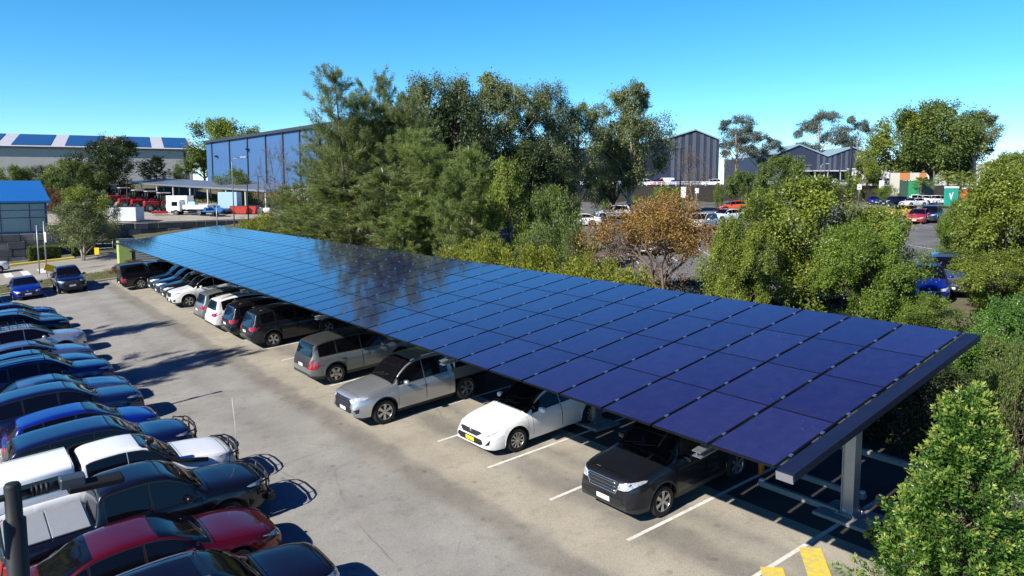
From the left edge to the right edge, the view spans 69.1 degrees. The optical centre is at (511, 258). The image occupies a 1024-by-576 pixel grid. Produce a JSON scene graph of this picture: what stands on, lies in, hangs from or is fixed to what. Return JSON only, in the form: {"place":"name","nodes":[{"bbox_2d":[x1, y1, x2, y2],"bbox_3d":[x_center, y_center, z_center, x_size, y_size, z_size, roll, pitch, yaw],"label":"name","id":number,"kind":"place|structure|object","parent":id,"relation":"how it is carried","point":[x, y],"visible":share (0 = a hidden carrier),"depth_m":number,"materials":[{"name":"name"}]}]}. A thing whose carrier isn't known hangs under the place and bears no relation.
{"place":"outdoors","nodes":[
{"label":"outdoors","id":0,"kind":"place"},
{"bbox_2d":[47,198,287,224],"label":"yard pavement","id":1,"kind":"structure","parent":0,"point":[169,216],"depth_m":106.52,"materials":[{"name":"concrete"}]},
{"bbox_2d":[122,178,306,207],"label":"open shed","id":2,"kind":"structure","parent":1,"relation":"on","point":[193,184],"depth_m":131.41,"materials":[{"name":"metal"}]},
{"bbox_2d":[0,228,373,284],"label":"road","id":3,"kind":"structure","parent":0,"point":[96,263],"depth_m":71.04,"materials":[{"name":"asphalt"}]},
{"bbox_2d":[0,0,1023,184],"label":"sky","id":4,"kind":"structure","parent":0,"point":[137,68],"materials":[{"name":"blue"}]},
{"bbox_2d":[9,181,1023,492],"bbox_3d":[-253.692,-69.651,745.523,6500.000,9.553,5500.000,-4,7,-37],"label":"ground","id":5,"kind":"structure","parent":0,"point":[961,303],"depth_m":35.94,"materials":[{"name":"soil"}]},
{"bbox_2d":[0,232,67,261],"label":"retaining wall","id":6,"kind":"structure","parent":5,"relation":"on","point":[13,247],"depth_m":79.46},
{"bbox_2d":[0,181,49,234],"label":"shed","id":7,"kind":"structure","parent":6,"relation":"on","point":[23,207],"depth_m":80.19,"materials":[{"name":"blue metal"}]},
{"bbox_2d":[30,158,111,196],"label":"leafy tree","id":8,"kind":"object","parent":5,"relation":"on","point":[75,171],"visible":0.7,"depth_m":125.54,"materials":[{"name":"green plant"}]},
{"bbox_2d":[42,199,130,260],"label":"leafy tree","id":9,"kind":"object","parent":5,"relation":"on","point":[82,222],"visible":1,"depth_m":73.70,"materials":[{"name":"green plant"}]},
{"bbox_2d":[57,184,121,233],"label":"leafy tree","id":10,"kind":"object","parent":5,"relation":"on","point":[78,195],"visible":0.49,"depth_m":83.23,"materials":[{"name":"green plant"}]},
{"bbox_2d":[0,133,192,181],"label":"warehouse","id":11,"kind":"structure","parent":5,"relation":"on","point":[27,150],"depth_m":224.53,"materials":[{"name":"grey"}]},
{"bbox_2d":[58,132,152,191],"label":"leafy tree","id":12,"kind":"object","parent":5,"relation":"on","point":[110,159],"visible":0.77,"depth_m":139.41,"materials":[{"name":"green plant"}]},
{"bbox_2d":[48,219,275,244],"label":"retaining wall","id":13,"kind":"structure","parent":5,"relation":"on","point":[139,228],"depth_m":97.16,"materials":[{"name":"concrete"}]},
{"bbox_2d":[183,114,260,173],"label":"leafy tree","id":14,"kind":"object","parent":5,"relation":"on","point":[222,128],"visible":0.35,"depth_m":192.92,"materials":[{"name":"green plant"}]},
{"bbox_2d":[209,163,259,203],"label":"leafy tree","id":15,"kind":"object","parent":5,"relation":"on","point":[237,175],"visible":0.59,"depth_m":131.60,"materials":[{"name":"green plant"}]},
{"bbox_2d":[260,180,325,235],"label":"she oak tree","id":16,"kind":"object","parent":5,"relation":"on","point":[290,196],"visible":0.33,"depth_m":69.47,"materials":[{"name":"green plant"}]},
{"bbox_2d":[203,122,398,198],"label":"warehouse","id":17,"kind":"structure","parent":5,"relation":"on","point":[222,153],"depth_m":155.28,"materials":[{"name":"metal"}]},
{"bbox_2d":[285,123,358,229],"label":"she oak tree","id":18,"kind":"object","parent":5,"relation":"on","point":[304,167],"visible":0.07,"depth_m":70.55,"materials":[{"name":"green plant"}]},
{"bbox_2d":[285,187,360,243],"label":"she oak tree","id":19,"kind":"object","parent":5,"relation":"on","point":[311,231],"visible":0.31,"depth_m":61.84,"materials":[{"name":"green plant"}]},
{"bbox_2d":[279,173,400,246],"bbox_3d":[-13.167,-3.317,60.842,9.783,7.330,14.552,3,6,25],"label":"she oak tree","id":20,"kind":"object","parent":5,"relation":"on","point":[349,233],"visible":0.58,"depth_m":59.02,"materials":[{"name":"green plant"}]},
{"bbox_2d":[276,62,407,239],"bbox_3d":[-14.418,-8.504,64.979,10.068,16.584,10.069,-4,7,-37],"label":"she oak tree","id":21,"kind":"object","parent":5,"relation":"on","point":[344,134],"visible":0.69,"depth_m":62.98,"materials":[{"name":"green plant"}]},
{"bbox_2d":[331,162,433,251],"bbox_3d":[-8.857,-3.291,56.249,8.452,8.076,8.896,0,6,3],"label":"she oak tree","id":22,"kind":"object","parent":5,"relation":"on","point":[374,179],"visible":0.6,"depth_m":55.43,"materials":[{"name":"green plant"}]},
{"bbox_2d":[354,199,433,253],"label":"she oak tree","id":23,"kind":"object","parent":5,"relation":"on","point":[400,224],"visible":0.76,"depth_m":49.65,"materials":[{"name":"green plant"}]},
{"bbox_2d":[349,64,448,240],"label":"she oak tree","id":24,"kind":"object","parent":5,"relation":"on","point":[397,117],"visible":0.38,"depth_m":65.29,"materials":[{"name":"green plant"}]},
{"bbox_2d":[372,189,454,256],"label":"she oak tree","id":25,"kind":"object","parent":5,"relation":"on","point":[418,199],"visible":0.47,"depth_m":50.50,"materials":[{"name":"green plant"}]},
{"bbox_2d":[392,68,462,195],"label":"gum tree","id":26,"kind":"object","parent":5,"relation":"on","point":[426,88],"visible":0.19,"depth_m":82.81,"materials":[{"name":"green plant"}]},
{"bbox_2d":[372,126,485,254],"bbox_3d":[-6.549,-5.444,60.563,9.440,10.785,9.438,-5,7,-38],"label":"she oak tree","id":27,"kind":"object","parent":5,"relation":"on","point":[426,169],"visible":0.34,"depth_m":59.21,"materials":[{"name":"green plant"}]},
{"bbox_2d":[421,167,481,255],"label":"she oak tree","id":28,"kind":"object","parent":5,"relation":"on","point":[443,211],"visible":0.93,"depth_m":48.80,"materials":[{"name":"green plant"}]},
{"bbox_2d":[422,82,498,194],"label":"leafy tree","id":29,"kind":"object","parent":5,"relation":"on","point":[467,136],"visible":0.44,"depth_m":79.39,"materials":[{"name":"green plant"}]},
{"bbox_2d":[442,139,503,246],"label":"she oak tree","id":30,"kind":"object","parent":5,"relation":"on","point":[468,156],"visible":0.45,"depth_m":54.00,"materials":[{"name":"green plant"}]},
{"bbox_2d":[437,67,519,160],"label":"gum tree","id":31,"kind":"object","parent":5,"relation":"on","point":[489,87],"visible":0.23,"depth_m":84.57,"materials":[{"name":"green plant"}]},
{"bbox_2d":[451,233,520,266],"bbox_3d":[-0.896,1.151,34.441,4.325,4.782,4.705,3,6,25],"label":"hedge shrub","id":32,"kind":"object","parent":5,"relation":"on","point":[491,253],"visible":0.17,"depth_m":33.76,"materials":[{"name":"green plant"}]},
{"bbox_2d":[475,154,540,257],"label":"leafy tree","id":33,"kind":"object","parent":5,"relation":"on","point":[507,192],"visible":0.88,"depth_m":51.60,"materials":[{"name":"green plant"}]},
{"bbox_2d":[0,277,1023,575],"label":"car park","id":34,"kind":"structure","parent":5,"relation":"on","point":[392,497],"depth_m":18.67,"materials":[{"name":"concrete"}]},
{"bbox_2d":[7,275,42,299],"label":"parked car","id":35,"kind":"object","parent":34,"relation":"on","point":[24,286],"visible":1,"depth_m":53.05,"materials":[{"name":"blue paint"}]},
{"bbox_2d":[0,311,70,329],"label":"parked car","id":36,"kind":"object","parent":34,"relation":"on","point":[55,322],"visible":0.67,"depth_m":38.37,"materials":[{"name":"blue paint"}]},
{"bbox_2d":[0,319,86,344],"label":"parked car","id":37,"kind":"object","parent":34,"relation":"on","point":[15,331],"visible":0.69,"depth_m":34.59,"materials":[{"name":"grey paint"}]},
{"bbox_2d":[0,340,93,354],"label":"parked car","id":38,"kind":"object","parent":34,"relation":"on","point":[40,345],"visible":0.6,"depth_m":32.47,"materials":[{"name":"blue paint"}]},
{"bbox_2d":[0,349,98,368],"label":"parked car","id":39,"kind":"object","parent":34,"relation":"on","point":[73,356],"visible":0.32,"depth_m":30.96,"materials":[{"name":"blue paint"}]},
{"bbox_2d":[0,353,114,387],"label":"parked car","id":40,"kind":"object","parent":34,"relation":"on","point":[18,368],"visible":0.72,"depth_m":28.08,"materials":[{"name":"blue paint"}]},
{"bbox_2d":[0,471,124,575],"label":"camera pole","id":41,"kind":"object","parent":34,"relation":"on","point":[16,542],"visible":1,"depth_m":5.14,"materials":[{"name":"black"}]},
{"bbox_2d":[0,373,130,396],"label":"parked car","id":42,"kind":"object","parent":34,"relation":"on","point":[101,381],"visible":0.38,"depth_m":26.65,"materials":[{"name":"blue paint"}]},
{"bbox_2d":[50,264,86,293],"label":"parked car","id":43,"kind":"object","parent":34,"relation":"on","point":[67,277],"visible":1,"depth_m":54.52,"materials":[{"name":"blue paint"}]},
{"bbox_2d":[0,381,144,438],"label":"parked car","id":44,"kind":"object","parent":34,"relation":"on","point":[16,403],"visible":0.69,"depth_m":23.93,"materials":[{"name":"blue paint"}]},
{"bbox_2d":[0,401,160,457],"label":"parked car","id":45,"kind":"object","parent":34,"relation":"on","point":[50,416],"visible":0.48,"depth_m":22.26,"materials":[{"name":"blue paint"}]},
{"bbox_2d":[1,415,196,462],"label":"parked car","id":46,"kind":"object","parent":34,"relation":"on","point":[70,436],"visible":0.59,"depth_m":20.12,"materials":[{"name":"blue paint"}]},
{"bbox_2d":[0,402,241,525],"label":"utility truck","id":47,"kind":"object","parent":34,"relation":"on","point":[91,459],"visible":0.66,"depth_m":17.97,"materials":[{"name":"white paint"}]},
{"bbox_2d":[0,458,275,575],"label":"utility truck","id":48,"kind":"object","parent":34,"relation":"on","point":[152,486],"visible":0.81,"depth_m":16.36,"materials":[{"name":"black paint"}]},
{"bbox_2d":[116,260,173,288],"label":"parked car","id":49,"kind":"object","parent":34,"relation":"on","point":[129,274],"visible":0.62,"depth_m":53.86,"materials":[{"name":"black paint"}]},
{"bbox_2d":[30,507,281,575],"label":"parked car","id":50,"kind":"object","parent":34,"relation":"on","point":[118,547],"visible":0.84,"depth_m":14.61,"materials":[{"name":"red paint"}]},
{"bbox_2d":[166,274,232,306],"bbox_3d":[-19.238,1.820,46.988,4.656,1.779,2.286,-10,10,-36],"label":"parked car","id":51,"kind":"object","parent":34,"relation":"on","point":[187,295],"visible":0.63,"depth_m":45.83,"materials":[{"name":"white paint"}]},
{"bbox_2d":[194,283,245,319],"bbox_3d":[-15.264,2.308,41.678,4.656,1.852,2.248,-10,10,-36],"label":"parked car","id":52,"kind":"object","parent":34,"relation":"on","point":[201,304],"visible":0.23,"depth_m":40.38,"materials":[{"name":"grey paint"}]},
{"bbox_2d":[116,542,339,575],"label":"parked car","id":53,"kind":"object","parent":34,"relation":"on","point":[299,559],"visible":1,"depth_m":13.37,"materials":[{"name":"black paint"}]},
{"bbox_2d":[205,290,266,327],"bbox_3d":[-13.772,2.550,39.560,4.656,1.799,2.248,-10,10,-36],"label":"parked car","id":54,"kind":"object","parent":34,"relation":"on","point":[215,310],"visible":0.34,"depth_m":38.17,"materials":[{"name":"white paint"}]},
{"bbox_2d":[221,295,284,335],"bbox_3d":[-12.182,2.729,37.636,4.656,1.799,2.248,-10,10,-36],"label":"parked car","id":55,"kind":"object","parent":34,"relation":"on","point":[232,318],"visible":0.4,"depth_m":36.23,"materials":[{"name":"black paint"}]},
{"bbox_2d":[240,301,344,346],"bbox_3d":[-10.508,2.913,35.651,4.656,1.799,2.248,-10,10,-36],"label":"parked car","id":56,"kind":"object","parent":34,"relation":"on","point":[273,324],"visible":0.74,"depth_m":34.59,"materials":[{"name":"black paint"}]},
{"bbox_2d":[294,326,415,382],"bbox_3d":[-6.147,3.586,29.457,4.656,1.715,2.286,-10,10,-36],"label":"parked car","id":57,"kind":"object","parent":34,"relation":"on","point":[334,355],"visible":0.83,"depth_m":28.35,"materials":[{"name":"grey paint"}]},
{"bbox_2d":[334,347,489,423],"bbox_3d":[-3.199,3.997,25.060,5.468,1.805,2.267,-10,10,-36],"label":"utility truck","id":58,"kind":"object","parent":34,"relation":"on","point":[386,389],"visible":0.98,"depth_m":24.11,"materials":[{"name":"grey paint"}]},
{"bbox_2d":[144,288,875,575],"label":"bay lines","id":59,"kind":"object","parent":34,"relation":"on","point":[806,544],"visible":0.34,"depth_m":17.22,"materials":[{"name":"paint"}]},
{"bbox_2d":[458,381,605,451],"bbox_3d":[0.747,4.357,22.073,4.896,1.450,2.230,-10,10,-36],"label":"parked car","id":60,"kind":"object","parent":34,"relation":"on","point":[514,416],"visible":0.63,"depth_m":21.08,"materials":[{"name":"white paint"}]},
{"bbox_2d":[114,225,979,532],"bbox_3d":[-9.494,1.714,34.725,7.487,4.056,54.714,-4,7,-37],"label":"solar carport","id":61,"kind":"object","parent":34,"relation":"on","point":[770,385],"visible":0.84,"depth_m":17.30,"materials":[{"name":"blue glass"}]},
{"bbox_2d":[582,422,749,516],"bbox_3d":[3.846,4.588,17.938,4.664,1.799,2.248,-10,10,-36],"label":"parked car","id":62,"kind":"object","parent":34,"relation":"on","point":[640,468],"visible":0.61,"depth_m":16.87,"materials":[{"name":"black paint"}]},
{"bbox_2d":[760,547,830,575],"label":"hatch markings","id":63,"kind":"object","parent":34,"relation":"on","point":[814,561],"visible":1,"depth_m":14.32,"materials":[{"name":"yellow paint"}]},
{"bbox_2d":[758,478,845,512],"bbox_3d":[6.573,5.393,16.878,0.160,0.170,2.200,-4,7,-37],"label":"wheel stop","id":64,"kind":"object","parent":34,"relation":"on","point":[762,482],"visible":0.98,"depth_m":16.95,"materials":[{"name":"concrete"}]},
{"bbox_2d":[828,380,1023,575],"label":"lilly pilly shrub","id":65,"kind":"object","parent":34,"relation":"on","point":[977,538],"visible":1,"depth_m":11.75,"materials":[{"name":"green plant"}]},
{"bbox_2d":[481,78,549,224],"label":"gum tree","id":66,"kind":"object","parent":5,"relation":"on","point":[506,102],"visible":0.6,"depth_m":83.29,"materials":[{"name":"green plant"}]},
{"bbox_2d":[498,231,564,274],"bbox_3d":[0.690,1.281,32.369,3.899,5.122,4.551,-1,6,-11],"label":"hedge shrub","id":67,"kind":"object","parent":5,"relation":"on","point":[528,263],"visible":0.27,"depth_m":32.26,"materials":[{"name":"green plant"}]},
{"bbox_2d":[492,137,579,216],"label":"leafy tree","id":68,"kind":"object","parent":5,"relation":"on","point":[533,159],"visible":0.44,"depth_m":80.63,"materials":[{"name":"green plant"}]},
{"bbox_2d":[509,218,568,271],"bbox_3d":[1.242,0.227,38.972,3.303,4.811,3.242,2,6,17],"label":"shrub","id":69,"kind":"object","parent":5,"relation":"on","point":[539,236],"visible":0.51,"depth_m":39.11,"materials":[{"name":"green plant"}]},
{"bbox_2d":[515,77,582,214],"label":"gum tree","id":70,"kind":"object","parent":5,"relation":"on","point":[550,127],"visible":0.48,"depth_m":86.75,"materials":[{"name":"green plant"}]},
{"bbox_2d":[526,183,587,266],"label":"leafy tree","id":71,"kind":"object","parent":5,"relation":"on","point":[553,199],"visible":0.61,"depth_m":46.49,"materials":[{"name":"green plant"}]},
{"bbox_2d":[550,101,607,206],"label":"gum tree","id":72,"kind":"object","parent":5,"relation":"on","point":[593,175],"visible":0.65,"depth_m":91.16,"materials":[{"name":"green plant"}]},
{"bbox_2d":[552,249,606,279],"bbox_3d":[2.566,1.731,30.161,3.916,4.382,4.254,-2,6,-16],"label":"hedge shrub","id":73,"kind":"object","parent":5,"relation":"on","point":[580,271],"visible":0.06,"depth_m":29.87,"materials":[{"name":"green plant"}]},
{"bbox_2d":[581,114,649,210],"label":"leafy tree","id":74,"kind":"object","parent":5,"relation":"on","point":[603,195],"visible":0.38,"depth_m":99.16,"materials":[{"name":"green plant"}]},
{"bbox_2d":[570,255,662,287],"bbox_3d":[4.075,2.030,27.739,4.705,4.317,4.325,-1,6,-10],"label":"hedge shrub","id":75,"kind":"object","parent":5,"relation":"on","point":[610,274],"visible":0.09,"depth_m":27.46,"materials":[{"name":"green plant"}]},
{"bbox_2d":[585,77,682,202],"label":"gum tree","id":76,"kind":"object","parent":5,"relation":"on","point":[623,102],"visible":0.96,"depth_m":96.98,"materials":[{"name":"green plant"}]},
{"bbox_2d":[571,183,723,288],"bbox_3d":[7.083,-0.841,38.566,8.335,6.250,5.730,0,6,2],"label":"autumn tree","id":77,"kind":"object","parent":5,"relation":"on","point":[668,222],"visible":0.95,"depth_m":38.11,"materials":[{"name":"brown plant"}]},
{"bbox_2d":[640,129,719,185],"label":"warehouse","id":78,"kind":"structure","parent":5,"relation":"on","point":[707,144],"depth_m":186.40,"materials":[{"name":"metal"}]},
{"bbox_2d":[374,246,1000,455],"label":"undergrowth","id":79,"kind":"object","parent":5,"relation":"on","point":[889,442],"visible":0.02,"depth_m":33.77,"materials":[{"name":"green plant"}]},
{"bbox_2d":[692,213,782,304],"bbox_3d":[10.025,0.346,33.262,3.950,5.172,4.120,4,7,37],"label":"fig tree","id":80,"kind":"object","parent":5,"relation":"on","point":[742,246],"visible":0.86,"depth_m":32.43,"materials":[{"name":"green plant"}]},
{"bbox_2d":[720,169,761,200],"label":"leafy tree","id":81,"kind":"object","parent":5,"relation":"on","point":[742,180],"visible":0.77,"depth_m":117.61,"materials":[{"name":"green plant"}]},
{"bbox_2d":[717,114,766,185],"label":"gum tree","id":82,"kind":"object","parent":5,"relation":"on","point":[744,133],"visible":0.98,"depth_m":188.83,"materials":[{"name":"green plant"}]},
{"bbox_2d":[467,202,1022,302],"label":"visitor car park","id":83,"kind":"structure","parent":5,"relation":"on","point":[922,235],"depth_m":56.42,"materials":[{"name":"asphalt"}]},
{"bbox_2d":[907,262,953,300],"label":"parked car","id":84,"kind":"object","parent":83,"relation":"on","point":[941,287],"visible":0.43,"depth_m":34.27,"materials":[{"name":"blue paint"}]},
{"bbox_2d":[926,252,969,294],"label":"parked car","id":85,"kind":"object","parent":83,"relation":"on","point":[944,258],"visible":0.23,"depth_m":36.11,"materials":[{"name":"blue paint"}]},
{"bbox_2d":[525,185,980,201],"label":"retaining wall","id":86,"kind":"structure","parent":5,"relation":"on","point":[644,191],"depth_m":149.95,"materials":[{"name":"concrete"}]},
{"bbox_2d":[733,131,787,172],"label":"gum tree","id":87,"kind":"object","parent":5,"relation":"on","point":[775,144],"visible":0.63,"depth_m":198.12,"materials":[{"name":"green plant"}]},
{"bbox_2d":[753,152,809,202],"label":"leafy tree","id":88,"kind":"object","parent":5,"relation":"on","point":[787,163],"visible":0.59,"depth_m":120.63,"materials":[{"name":"green plant"}]},
{"bbox_2d":[724,144,868,184],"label":"warehouse","id":89,"kind":"structure","parent":5,"relation":"on","point":[817,160],"depth_m":236.17,"materials":[{"name":"metal"}]},
{"bbox_2d":[718,168,921,312],"bbox_3d":[14.069,-0.925,35.030,7.865,6.647,8.424,-6,8,-44],"label":"fig tree","id":90,"kind":"object","parent":5,"relation":"on","point":[812,201],"visible":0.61,"depth_m":33.74,"materials":[{"name":"green plant"}]},
{"bbox_2d":[792,108,851,151],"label":"gum tree","id":91,"kind":"object","parent":5,"relation":"on","point":[811,126],"visible":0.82,"depth_m":250.81,"materials":[{"name":"green plant"}]},
{"bbox_2d":[836,114,883,148],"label":"gum tree","id":92,"kind":"object","parent":5,"relation":"on","point":[865,128],"visible":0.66,"depth_m":245.19,"materials":[{"name":"green plant"}]},
{"bbox_2d":[842,156,888,196],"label":"leafy tree","id":93,"kind":"object","parent":5,"relation":"on","point":[869,170],"visible":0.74,"depth_m":149.48,"materials":[{"name":"green plant"}]},
{"bbox_2d":[805,215,941,323],"bbox_3d":[15.434,0.552,31.176,5.182,4.710,4.384,-1,6,-5],"label":"fig tree","id":94,"kind":"object","parent":5,"relation":"on","point":[866,242],"visible":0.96,"depth_m":30.40,"materials":[{"name":"green plant"}]},
{"bbox_2d":[852,107,941,180],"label":"leafy tree","id":95,"kind":"object","parent":5,"relation":"on","point":[880,143],"visible":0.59,"depth_m":163.54,"materials":[{"name":"green plant"}]},
{"bbox_2d":[889,171,934,197],"bbox_3d":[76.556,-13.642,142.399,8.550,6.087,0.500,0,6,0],"label":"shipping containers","id":96,"kind":"object","parent":5,"relation":"on","point":[906,189],"visible":0.56,"depth_m":142.11,"materials":[{"name":"multicoloured"}]},
{"bbox_2d":[885,290,969,330],"bbox_3d":[16.308,2.179,29.123,2.837,1.935,3.087,4,7,34],"label":"shrub","id":97,"kind":"object","parent":5,"relation":"on","point":[928,302],"visible":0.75,"depth_m":28.78,"materials":[{"name":"green plant"}]},
{"bbox_2d":[862,346,1001,462],"bbox_3d":[11.116,3.569,19.273,3.899,2.943,4.551,0,6,-4],"label":"hedge shrub","id":98,"kind":"object","parent":5,"relation":"on","point":[945,373],"visible":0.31,"depth_m":18.48,"materials":[{"name":"green plant"}]},
{"bbox_2d":[891,95,991,181],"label":"leafy tree","id":99,"kind":"object","parent":5,"relation":"on","point":[936,116],"visible":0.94,"depth_m":155.62,"materials":[{"name":"green plant"}]},
{"bbox_2d":[896,388,1023,479],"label":"palisade fence","id":100,"kind":"object","parent":5,"relation":"on","point":[900,445],"visible":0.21,"depth_m":18.34,"materials":[{"name":"black"}]},
{"bbox_2d":[927,197,997,259],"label":"fig tree","id":101,"kind":"object","parent":5,"relation":"on","point":[942,227],"visible":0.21,"depth_m":40.00,"materials":[{"name":"green plant"}]},
{"bbox_2d":[943,108,1007,184],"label":"gum tree","id":102,"kind":"object","parent":5,"relation":"on","point":[995,132],"visible":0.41,"depth_m":156.61,"materials":[{"name":"green plant"}]},
{"bbox_2d":[934,333,1023,401],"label":"hedge bush","id":103,"kind":"object","parent":5,"relation":"on","point":[991,346],"visible":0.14,"depth_m":18.83,"materials":[{"name":"green plant"}]},
{"bbox_2d":[940,154,1023,274],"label":"fig tree","id":104,"kind":"object","parent":5,"relation":"on","point":[1000,187],"visible":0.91,"depth_m":35.77,"materials":[{"name":"green plant"}]},
{"bbox_2d":[943,290,1023,392],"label":"hedge bush","id":105,"kind":"object","parent":5,"relation":"on","point":[1008,316],"visible":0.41,"depth_m":20.46,"materials":[{"name":"green plant"}]},
{"bbox_2d":[944,246,1023,311],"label":"fig tree","id":106,"kind":"object","parent":5,"relation":"on","point":[979,272],"visible":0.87,"depth_m":30.71,"materials":[{"name":"green plant"}]},
{"bbox_2d":[984,329,1023,492],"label":"hedge bush","id":107,"kind":"object","parent":5,"relation":"on","point":[1008,399],"visible":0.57,"depth_m":16.33,"materials":[{"name":"green plant"}]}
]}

